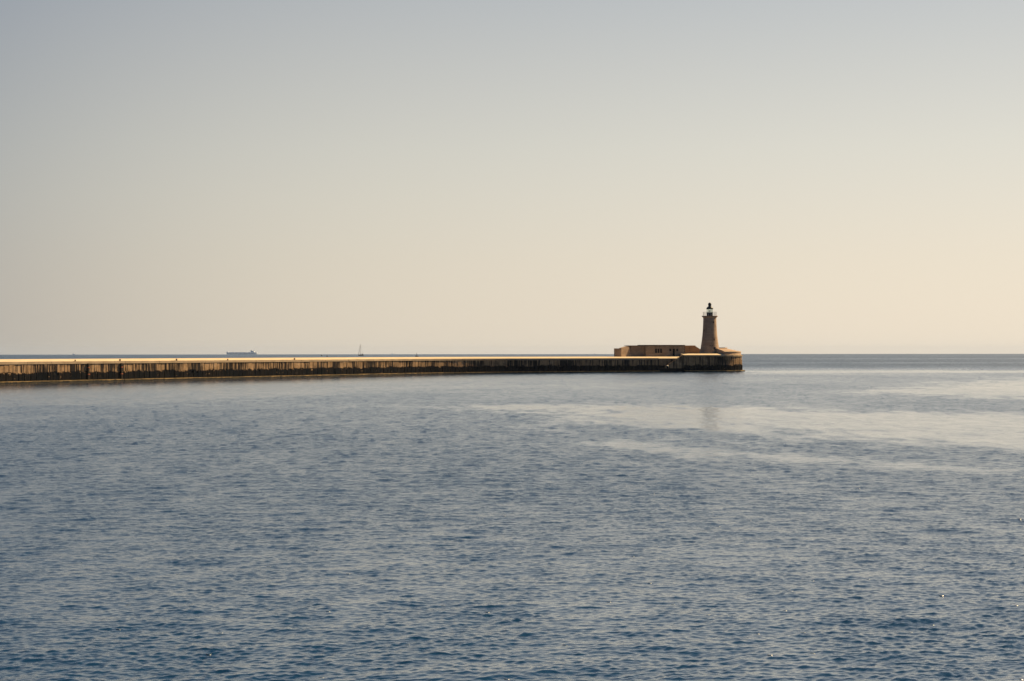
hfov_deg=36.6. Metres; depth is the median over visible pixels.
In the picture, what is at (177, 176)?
sky
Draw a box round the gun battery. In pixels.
[716,347,740,354]
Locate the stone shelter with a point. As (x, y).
(691, 349)
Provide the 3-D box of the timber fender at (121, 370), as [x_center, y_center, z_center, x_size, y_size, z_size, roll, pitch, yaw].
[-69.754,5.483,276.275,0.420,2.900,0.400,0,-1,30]
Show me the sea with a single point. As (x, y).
(810, 518)
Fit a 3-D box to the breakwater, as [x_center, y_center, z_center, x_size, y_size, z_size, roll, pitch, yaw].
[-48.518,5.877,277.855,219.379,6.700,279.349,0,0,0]
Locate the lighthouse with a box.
[699,303,718,353]
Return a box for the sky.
[0,0,1023,354]
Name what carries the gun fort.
on the breakwater
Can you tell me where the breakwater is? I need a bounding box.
[0,354,744,383]
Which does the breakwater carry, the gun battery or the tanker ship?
the gun battery
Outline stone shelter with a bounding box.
[684,345,699,353]
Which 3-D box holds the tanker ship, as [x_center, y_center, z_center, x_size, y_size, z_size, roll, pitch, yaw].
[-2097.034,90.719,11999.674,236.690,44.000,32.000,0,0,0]
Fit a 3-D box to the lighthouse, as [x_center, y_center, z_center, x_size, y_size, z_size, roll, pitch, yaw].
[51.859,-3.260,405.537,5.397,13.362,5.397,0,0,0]
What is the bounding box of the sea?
[0,354,1023,680]
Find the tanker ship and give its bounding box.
[226,350,256,353]
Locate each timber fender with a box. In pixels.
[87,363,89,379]
[120,363,122,378]
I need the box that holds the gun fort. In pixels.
[614,345,684,356]

